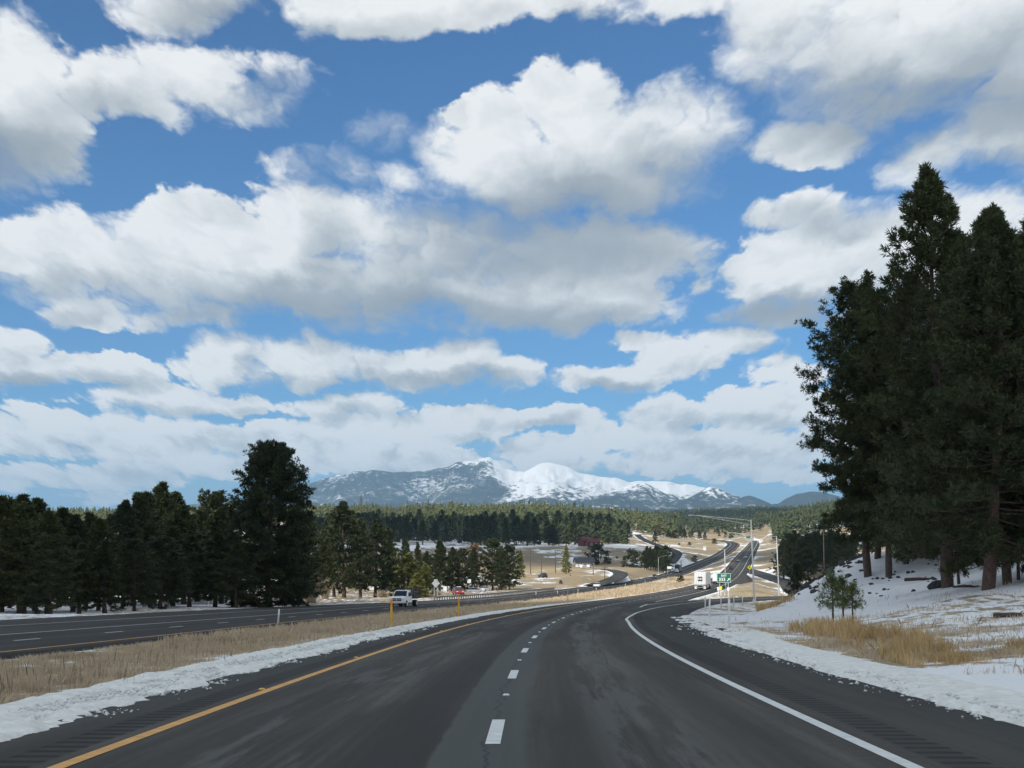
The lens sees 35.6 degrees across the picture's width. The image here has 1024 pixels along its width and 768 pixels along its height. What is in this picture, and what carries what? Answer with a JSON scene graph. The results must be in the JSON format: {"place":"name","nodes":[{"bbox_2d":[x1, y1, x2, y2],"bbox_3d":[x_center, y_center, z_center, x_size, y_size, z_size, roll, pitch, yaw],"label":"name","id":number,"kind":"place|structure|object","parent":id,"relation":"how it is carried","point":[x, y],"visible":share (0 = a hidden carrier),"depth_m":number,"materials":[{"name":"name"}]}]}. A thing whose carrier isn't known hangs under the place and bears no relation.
{"place":"outdoors","nodes":[
{"label":"outdoors","id":0,"kind":"place"},
{"bbox_2d":[84,457,843,513],"bbox_3d":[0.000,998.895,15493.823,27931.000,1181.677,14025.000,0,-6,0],"label":"mountains","id":1,"kind":"structure","parent":0,"point":[487,480],"depth_m":18726.85,"materials":[{"name":"white snow"}]},
{"bbox_2d":[0,512,1023,697],"bbox_3d":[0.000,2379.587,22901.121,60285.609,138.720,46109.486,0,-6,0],"label":"ground","id":2,"kind":"structure","parent":0,"point":[804,604],"depth_m":116.42,"materials":[{"name":"white snow"}]},
{"bbox_2d":[0,495,49,609],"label":"pine tree","id":3,"kind":"object","parent":2,"relation":"on","point":[9,528],"visible":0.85,"depth_m":148.67,"materials":[{"name":"green plant"}]},
{"bbox_2d":[0,493,68,613],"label":"pine tree","id":4,"kind":"object","parent":2,"relation":"on","point":[28,513],"visible":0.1,"depth_m":164.58,"materials":[{"name":"green plant"}]},
{"bbox_2d":[0,532,69,613],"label":"pine tree","id":5,"kind":"object","parent":2,"relation":"on","point":[24,610],"visible":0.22,"depth_m":150.44,"materials":[{"name":"green plant"}]},
{"bbox_2d":[4,497,71,610],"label":"pine tree","id":6,"kind":"object","parent":2,"relation":"on","point":[41,507],"visible":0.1,"depth_m":173.86,"materials":[{"name":"green plant"}]},
{"bbox_2d":[10,534,84,613],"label":"pine tree","id":7,"kind":"object","parent":2,"relation":"on","point":[48,544],"visible":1,"depth_m":146.39,"materials":[{"name":"green plant"}]},
{"bbox_2d":[15,510,79,613],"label":"pine tree","id":8,"kind":"object","parent":2,"relation":"on","point":[49,524],"visible":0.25,"depth_m":158.72,"materials":[{"name":"green plant"}]},
{"bbox_2d":[54,506,90,606],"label":"pine tree","id":9,"kind":"object","parent":2,"relation":"on","point":[63,514],"visible":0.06,"depth_m":189.50,"materials":[{"name":"green plant"}]},
{"bbox_2d":[52,513,102,611],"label":"pine tree","id":10,"kind":"object","parent":2,"relation":"on","point":[75,527],"visible":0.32,"depth_m":169.23,"materials":[{"name":"green plant"}]},
{"bbox_2d":[63,542,99,613],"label":"pine tree","id":11,"kind":"object","parent":2,"relation":"on","point":[84,569],"visible":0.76,"depth_m":156.34,"materials":[{"name":"green plant"}]},
{"bbox_2d":[89,539,122,613],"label":"pine tree","id":12,"kind":"object","parent":2,"relation":"on","point":[107,572],"visible":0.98,"depth_m":158.42,"materials":[{"name":"green plant"}]},
{"bbox_2d":[85,517,131,610],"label":"pine tree","id":13,"kind":"object","parent":2,"relation":"on","point":[100,530],"visible":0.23,"depth_m":173.65,"materials":[{"name":"green plant"}]},
{"bbox_2d":[106,499,153,606],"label":"pine tree","id":14,"kind":"object","parent":2,"relation":"on","point":[122,515],"visible":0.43,"depth_m":188.69,"materials":[{"name":"green plant"}]},
{"bbox_2d":[106,537,165,611],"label":"pine tree","id":15,"kind":"object","parent":2,"relation":"on","point":[133,547],"visible":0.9,"depth_m":166.16,"materials":[{"name":"green plant"}]},
{"bbox_2d":[117,491,164,602],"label":"pine tree","id":16,"kind":"object","parent":2,"relation":"on","point":[140,502],"visible":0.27,"depth_m":203.78,"materials":[{"name":"green plant"}]},
{"bbox_2d":[121,523,184,607],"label":"pine tree","id":17,"kind":"object","parent":2,"relation":"on","point":[148,531],"visible":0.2,"depth_m":188.40,"materials":[{"name":"green plant"}]},
{"bbox_2d":[141,490,164,533],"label":"pine tree","id":18,"kind":"object","parent":2,"relation":"on","point":[151,499],"visible":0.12,"depth_m":214.58,"materials":[{"name":"green plant"}]},
{"bbox_2d":[136,480,186,533],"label":"pine tree","id":19,"kind":"object","parent":2,"relation":"on","point":[162,495],"visible":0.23,"depth_m":223.93,"materials":[{"name":"green plant"}]},
{"bbox_2d":[128,536,200,608],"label":"pine tree","id":20,"kind":"object","parent":2,"relation":"on","point":[163,545],"visible":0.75,"depth_m":176.27,"materials":[{"name":"green plant"}]},
{"bbox_2d":[159,490,192,522],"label":"pine tree","id":21,"kind":"object","parent":2,"relation":"on","point":[177,497],"visible":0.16,"depth_m":234.06,"materials":[{"name":"green plant"}]},
{"bbox_2d":[160,526,205,605],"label":"pine tree","id":22,"kind":"object","parent":2,"relation":"on","point":[173,532],"visible":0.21,"depth_m":194.43,"materials":[{"name":"green plant"}]},
{"bbox_2d":[157,504,215,604],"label":"pine tree","id":23,"kind":"object","parent":2,"relation":"on","point":[179,516],"visible":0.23,"depth_m":208.31,"materials":[{"name":"green plant"}]},
{"bbox_2d":[158,534,222,606],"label":"pine tree","id":24,"kind":"object","parent":2,"relation":"on","point":[190,544],"visible":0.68,"depth_m":183.43,"materials":[{"name":"green plant"}]},
{"bbox_2d":[0,631,399,741],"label":"snow bank","id":25,"kind":"structure","parent":2,"relation":"on","point":[14,723],"depth_m":24.88,"materials":[{"name":"white snow"}]},
{"bbox_2d":[193,509,215,601],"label":"pine tree","id":26,"kind":"object","parent":2,"relation":"on","point":[202,515],"visible":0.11,"depth_m":223.15,"materials":[{"name":"green plant"}]},
{"bbox_2d":[182,532,244,606],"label":"pine tree","id":27,"kind":"object","parent":2,"relation":"on","point":[215,548],"visible":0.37,"depth_m":188.41,"materials":[{"name":"green plant"}]},
{"bbox_2d":[189,488,247,598],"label":"pine tree","id":28,"kind":"object","parent":2,"relation":"on","point":[213,501],"visible":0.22,"depth_m":238.39,"materials":[{"name":"green plant"}]},
{"bbox_2d":[197,506,256,603],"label":"pine tree","id":29,"kind":"object","parent":2,"relation":"on","point":[217,526],"visible":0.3,"depth_m":213.41,"materials":[{"name":"green plant"}]},
{"bbox_2d":[0,608,473,703],"bbox_3d":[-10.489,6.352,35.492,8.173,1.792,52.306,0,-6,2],"label":"dry grass","id":30,"kind":"structure","parent":2,"relation":"on","point":[84,677],"depth_m":38.16,"materials":[{"name":"beige plant"}]},
{"bbox_2d":[208,543,267,607],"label":"pine tree","id":31,"kind":"object","parent":2,"relation":"on","point":[236,552],"visible":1,"depth_m":182.38,"materials":[{"name":"green plant"}]},
{"bbox_2d":[219,439,317,607],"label":"pine tree","id":32,"kind":"object","parent":2,"relation":"on","point":[268,462],"visible":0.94,"depth_m":187.26,"materials":[{"name":"green plant"}]},
{"bbox_2d":[257,518,320,600],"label":"pine tree","id":33,"kind":"object","parent":2,"relation":"on","point":[313,572],"visible":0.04,"depth_m":210.01,"materials":[{"name":"green plant"}]},
{"bbox_2d":[283,511,327,597],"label":"pine tree","id":34,"kind":"object","parent":2,"relation":"on","point":[320,565],"visible":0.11,"depth_m":223.24,"materials":[{"name":"green plant"}]},
{"bbox_2d":[306,521,340,594],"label":"pine tree","id":35,"kind":"object","parent":2,"relation":"on","point":[329,571],"visible":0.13,"depth_m":234.05,"materials":[{"name":"green plant"}]},
{"bbox_2d":[317,529,336,590],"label":"pine tree","id":36,"kind":"object","parent":2,"relation":"on","point":[326,543],"visible":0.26,"depth_m":268.40,"materials":[{"name":"green plant"}]},
{"bbox_2d":[3,498,679,538],"label":"pine forest","id":37,"kind":"object","parent":2,"relation":"on","point":[644,520],"visible":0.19,"depth_m":2115.18,"materials":[{"name":"green plant"}]},
{"bbox_2d":[319,500,378,597],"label":"pine tree","id":38,"kind":"object","parent":2,"relation":"on","point":[341,512],"visible":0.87,"depth_m":279.27,"materials":[{"name":"green plant"}]},
{"bbox_2d":[337,517,381,596],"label":"pine tree","id":39,"kind":"object","parent":2,"relation":"on","point":[361,521],"visible":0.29,"depth_m":297.93,"materials":[{"name":"green plant"}]},
{"bbox_2d":[0,539,739,659],"bbox_3d":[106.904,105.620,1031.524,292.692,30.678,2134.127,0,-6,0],"label":"road westbound","id":40,"kind":"structure","parent":2,"relation":"on","point":[66,636],"depth_m":106.00,"materials":[{"name":"asphalt"}]},
{"bbox_2d":[388,588,420,606],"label":"flatbed truck","id":41,"kind":"object","parent":40,"relation":"on","point":[400,596],"visible":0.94,"depth_m":184.68,"materials":[{"name":"white paint"}]},
{"bbox_2d":[355,518,399,597],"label":"pine tree","id":42,"kind":"object","parent":2,"relation":"on","point":[376,531],"visible":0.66,"depth_m":307.30,"materials":[{"name":"green plant"}]},
{"bbox_2d":[372,527,400,591],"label":"pine tree","id":43,"kind":"object","parent":2,"relation":"on","point":[388,533],"visible":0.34,"depth_m":357.92,"materials":[{"name":"green plant"}]},
{"bbox_2d":[398,521,414,541],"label":"pine tree","id":44,"kind":"object","parent":2,"relation":"on","point":[406,525],"visible":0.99,"depth_m":1221.03,"materials":[{"name":"green plant"}]},
{"bbox_2d":[388,553,428,595],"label":"pine tree","id":45,"kind":"object","parent":2,"relation":"on","point":[407,560],"visible":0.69,"depth_m":309.57,"materials":[{"name":"green plant"}]},
{"bbox_2d":[405,572,429,596],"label":"pine tree","id":46,"kind":"object","parent":2,"relation":"on","point":[418,579],"visible":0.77,"depth_m":303.39,"materials":[{"name":"green plant"}]},
{"bbox_2d":[157,586,680,642],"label":"dry grass","id":47,"kind":"structure","parent":2,"relation":"on","point":[362,623],"depth_m":84.81,"materials":[{"name":"beige plant"}]},
{"bbox_2d":[414,520,429,544],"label":"pine tree","id":48,"kind":"object","parent":2,"relation":"on","point":[423,529],"visible":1,"depth_m":1188.81,"materials":[{"name":"green plant"}]},
{"bbox_2d":[420,563,438,594],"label":"pine tree","id":49,"kind":"object","parent":2,"relation":"on","point":[425,574],"visible":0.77,"depth_m":315.54,"materials":[{"name":"green plant"}]},
{"bbox_2d":[426,540,456,590],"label":"pine tree","id":50,"kind":"object","parent":2,"relation":"on","point":[440,563],"visible":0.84,"depth_m":391.61,"materials":[{"name":"green plant"}]},
{"bbox_2d":[441,546,466,590],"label":"pine tree","id":51,"kind":"object","parent":2,"relation":"on","point":[453,554],"visible":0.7,"depth_m":398.63,"materials":[{"name":"green plant"}]},
{"bbox_2d":[453,547,475,589],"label":"pine tree","id":52,"kind":"object","parent":2,"relation":"on","point":[463,557],"visible":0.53,"depth_m":406.83,"materials":[{"name":"green plant"}]},
{"bbox_2d":[467,515,478,543],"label":"pine tree","id":53,"kind":"object","parent":2,"relation":"on","point":[473,528],"visible":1,"depth_m":1211.08,"materials":[{"name":"green plant"}]},
{"bbox_2d":[318,509,629,545],"label":"pine forest","id":54,"kind":"object","parent":2,"relation":"on","point":[607,534],"visible":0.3,"depth_m":1308.45,"materials":[{"name":"green plant"}]},
{"bbox_2d":[464,547,484,589],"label":"pine tree","id":55,"kind":"object","parent":2,"relation":"on","point":[477,582],"visible":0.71,"depth_m":421.88,"materials":[{"name":"green plant"}]},
{"bbox_2d":[349,598,612,635],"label":"snow bank","id":56,"kind":"structure","parent":2,"relation":"on","point":[439,621],"depth_m":88.18,"materials":[{"name":"white snow"}]},
{"bbox_2d":[477,516,498,543],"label":"pine tree","id":57,"kind":"object","parent":2,"relation":"on","point":[487,521],"visible":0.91,"depth_m":1209.83,"materials":[{"name":"green plant"}]},
{"bbox_2d":[477,538,504,589],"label":"pine tree","id":58,"kind":"object","parent":2,"relation":"on","point":[494,545],"visible":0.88,"depth_m":426.55,"materials":[{"name":"green plant"}]},
{"bbox_2d":[434,587,554,599],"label":"guardrail","id":59,"kind":"object","parent":2,"relation":"on","point":[506,593],"visible":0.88,"depth_m":315.58,"materials":[{"name":"silver metal"}]},
{"bbox_2d":[501,517,510,543],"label":"pine tree","id":60,"kind":"object","parent":2,"relation":"on","point":[506,528],"visible":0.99,"depth_m":1234.20,"materials":[{"name":"green plant"}]},
{"bbox_2d":[493,544,522,589],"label":"pine tree","id":61,"kind":"object","parent":2,"relation":"on","point":[509,578],"visible":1,"depth_m":421.54,"materials":[{"name":"green plant"}]},
{"bbox_2d":[0,541,1023,767],"bbox_3d":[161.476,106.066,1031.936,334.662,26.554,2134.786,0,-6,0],"label":"road","id":62,"kind":"structure","parent":2,"relation":"on","point":[608,687],"depth_m":19.85,"materials":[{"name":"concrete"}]},
{"bbox_2d":[8,624,436,718],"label":"snow crumbs","id":63,"kind":"object","parent":62,"relation":"on","point":[97,694],"visible":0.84,"depth_m":26.91,"materials":[{"name":"white snow"}]},
{"bbox_2d":[47,542,750,767],"bbox_3d":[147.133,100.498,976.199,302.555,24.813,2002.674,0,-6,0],"label":"edge line","id":64,"kind":"object","parent":62,"relation":"on","point":[69,762],"visible":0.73,"depth_m":19.28,"materials":[{"name":"yellow paint"}]},
{"bbox_2d":[485,549,749,743],"bbox_3d":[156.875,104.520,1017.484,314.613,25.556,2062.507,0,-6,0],"label":"lane dashes eastbound","id":65,"kind":"object","parent":62,"relation":"on","point":[495,732],"visible":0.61,"depth_m":17.57,"materials":[{"name":"white paint"}]},
{"bbox_2d":[694,572,710,589],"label":"semitrailer truck","id":66,"kind":"object","parent":62,"relation":"on","point":[702,580],"visible":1,"depth_m":369.15,"materials":[{"name":"white paint"}]},
{"bbox_2d":[629,625,923,767],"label":"edge line","id":67,"kind":"object","parent":62,"relation":"on","point":[879,751],"visible":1,"depth_m":18.85,"materials":[{"name":"white paint"}]},
{"bbox_2d":[671,625,1023,719],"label":"snow crumbs","id":68,"kind":"object","parent":62,"relation":"on","point":[928,699],"visible":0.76,"depth_m":25.48,"materials":[{"name":"white snow"}]},
{"bbox_2d":[506,516,526,545],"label":"pine tree","id":69,"kind":"object","parent":2,"relation":"on","point":[515,523],"visible":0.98,"depth_m":1244.55,"materials":[{"name":"green plant"}]},
{"bbox_2d":[522,515,532,545],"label":"pine tree","id":70,"kind":"object","parent":2,"relation":"on","point":[527,528],"visible":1,"depth_m":1244.21,"materials":[{"name":"green plant"}]},
{"bbox_2d":[560,545,571,573],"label":"pine tree","id":71,"kind":"object","parent":2,"relation":"on","point":[565,568],"visible":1,"depth_m":645.96,"materials":[{"name":"green plant"}]},
{"bbox_2d":[573,556,594,565],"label":"house","id":72,"kind":"structure","parent":2,"relation":"on","point":[587,560],"depth_m":871.58,"materials":[{"name":"beige"}]},
{"bbox_2d":[584,542,611,564],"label":"pine tree","id":73,"kind":"object","parent":2,"relation":"on","point":[596,546],"visible":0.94,"depth_m":894.08,"materials":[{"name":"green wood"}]},
{"bbox_2d":[620,548,641,567],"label":"bush","id":74,"kind":"object","parent":2,"relation":"on","point":[632,552],"visible":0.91,"depth_m":844.25,"materials":[{"name":"plant"}]},
{"bbox_2d":[561,572,716,596],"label":"dry grass","id":75,"kind":"structure","parent":2,"relation":"on","point":[638,589],"depth_m":395.29,"materials":[{"name":"beige plant"}]},
{"bbox_2d":[634,534,681,563],"bbox_3d":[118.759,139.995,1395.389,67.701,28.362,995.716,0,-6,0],"label":"frontage road","id":76,"kind":"structure","parent":2,"relation":"on","point":[677,555],"depth_m":1255.01,"materials":[{"name":"asphalt"}]},
{"bbox_2d":[656,545,674,572],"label":"pine tree","id":77,"kind":"object","parent":2,"relation":"on","point":[665,549],"visible":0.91,"depth_m":816.35,"materials":[{"name":"green plant"}]},
{"bbox_2d":[584,596,785,631],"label":"exit ramp","id":78,"kind":"structure","parent":2,"relation":"on","point":[688,607],"depth_m":182.44,"materials":[{"name":"grey asphalt"}]},
{"bbox_2d":[610,504,796,521],"label":"pine forest","id":79,"kind":"object","parent":2,"relation":"on","point":[741,512],"visible":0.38,"depth_m":4357.28,"materials":[{"name":"green plant"}]},
{"bbox_2d":[688,515,754,602],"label":"street light","id":80,"kind":"object","parent":2,"relation":"on","point":[753,600],"visible":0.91,"depth_m":220.86,"materials":[{"name":"metal"}]},
{"bbox_2d":[671,615,784,637],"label":"snow bank","id":81,"kind":"structure","parent":2,"relation":"on","point":[712,626],"depth_m":67.07,"materials":[{"name":"white snow"}]},
{"bbox_2d":[653,500,835,538],"label":"pine forest","id":82,"kind":"object","parent":2,"relation":"on","point":[695,523],"visible":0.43,"depth_m":2216.75,"materials":[{"name":"green plant"}]},
{"bbox_2d":[755,592,795,611],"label":"tall dry grass","id":83,"kind":"structure","parent":2,"relation":"on","point":[763,606],"depth_m":120.64,"materials":[{"name":"plant"}]},
{"bbox_2d":[748,569,803,593],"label":"entrance ramp","id":84,"kind":"structure","parent":2,"relation":"on","point":[783,583],"depth_m":575.68,"materials":[{"name":"grey asphalt"}]},
{"bbox_2d":[777,532,812,579],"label":"pine tree","id":85,"kind":"object","parent":2,"relation":"on","point":[792,537],"visible":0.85,"depth_m":540.41,"materials":[{"name":"green plant"}]},
{"bbox_2d":[783,560,808,593],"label":"pine sapling","id":86,"kind":"object","parent":2,"relation":"on","point":[798,578],"visible":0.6,"depth_m":144.80,"materials":[{"name":"green plant"}]},
{"bbox_2d":[753,499,848,542],"label":"pine forest","id":87,"kind":"object","parent":2,"relation":"on","point":[801,521],"visible":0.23,"depth_m":1669.25,"materials":[{"name":"green plant"}]},
{"bbox_2d":[798,533,822,577],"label":"pine tree","id":88,"kind":"object","parent":2,"relation":"on","point":[807,543],"visible":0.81,"depth_m":544.04,"materials":[{"name":"green plant"}]},
{"bbox_2d":[816,532,844,573],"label":"pine tree","id":89,"kind":"object","parent":2,"relation":"on","point":[829,536],"visible":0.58,"depth_m":542.05,"materials":[{"name":"green plant"}]},
{"bbox_2d":[814,569,853,619],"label":"pine sapling","id":90,"kind":"object","parent":2,"relation":"on","point":[831,581],"visible":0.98,"depth_m":71.33,"materials":[{"name":"green plant"}]},
{"bbox_2d":[828,533,854,564],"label":"pine tree","id":91,"kind":"object","parent":2,"relation":"on","point":[846,553],"visible":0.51,"depth_m":537.47,"materials":[{"name":"green plant"}]},
{"bbox_2d":[829,570,858,616],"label":"pine sapling","id":92,"kind":"object","parent":2,"relation":"on","point":[843,582],"visible":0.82,"depth_m":71.57,"materials":[{"name":"green plant"}]},
{"bbox_2d":[836,580,866,618],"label":"pine sapling","id":93,"kind":"object","parent":2,"relation":"on","point":[852,587],"visible":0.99,"depth_m":71.07,"materials":[{"name":"green plant"}]},
{"bbox_2d":[826,349,880,558],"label":"pine tree","id":94,"kind":"object","parent":2,"relation":"on","point":[877,553],"depth_m":123.09,"materials":[{"name":"green plant"}]},
{"bbox_2d":[793,269,915,577],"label":"pine tree","id":95,"kind":"object","parent":2,"relation":"on","point":[838,330],"visible":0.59,"depth_m":115.29,"materials":[{"name":"green plant"}]},
{"bbox_2d":[705,582,1023,674],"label":"dry grass","id":96,"kind":"structure","parent":2,"relation":"on","point":[863,651],"depth_m":47.10,"materials":[{"name":"beige plant"}]},
{"bbox_2d":[706,633,1023,726],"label":"snow bank","id":97,"kind":"structure","parent":2,"relation":"on","point":[935,685],"depth_m":27.88,"materials":[{"name":"white snow"}]},
{"bbox_2d":[824,298,927,577],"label":"pine tree","id":98,"kind":"object","parent":2,"relation":"on","point":[845,407],"visible":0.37,"depth_m":113.63,"materials":[{"name":"green plant"}]},
{"bbox_2d":[878,229,971,566],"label":"pine tree","id":99,"kind":"object","parent":2,"relation":"on","point":[896,445],"visible":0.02,"depth_m":108.41,"materials":[{"name":"green plant"}]},
{"bbox_2d":[845,161,1009,588],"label":"pine tree","id":100,"kind":"object","parent":2,"relation":"on","point":[929,196],"visible":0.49,"depth_m":90.99,"materials":[{"name":"green plant"}]},
{"bbox_2d":[872,212,1023,590],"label":"pine tree","id":101,"kind":"object","parent":2,"relation":"on","point":[997,258],"visible":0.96,"depth_m":75.36,"materials":[{"name":"green plant"}]},
{"bbox_2d":[902,200,1023,584],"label":"pine tree","id":102,"kind":"object","parent":2,"relation":"on","point":[978,224],"visible":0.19,"depth_m":77.88,"materials":[{"name":"green plant"}]},
{"bbox_2d":[930,232,1023,570],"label":"pine tree","id":103,"kind":"object","parent":2,"relation":"on","point":[1021,237],"visible":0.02,"depth_m":84.51,"materials":[{"name":"green plant"}]},
{"bbox_2d":[0,0,1023,510],"label":"sky","id":104,"kind":"structure","parent":0,"point":[591,237],"materials":[{"name":"blue"}]},
{"bbox_2d":[585,569,627,585],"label":"side road","id":105,"kind":"structure","parent":0,"point":[617,575],"depth_m":545.87,"materials":[{"name":"asphalt"}]},
{"bbox_2d":[783,614,992,667],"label":"tall dry grass","id":106,"kind":"structure","parent":0,"point":[815,627],"depth_m":46.01,"materials":[{"name":"beige plant"}]},
{"bbox_2d":[891,637,1023,664],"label":"dry grass","id":107,"kind":"structure","parent":0,"point":[941,657],"depth_m":35.79,"materials":[{"name":"beige plant"}]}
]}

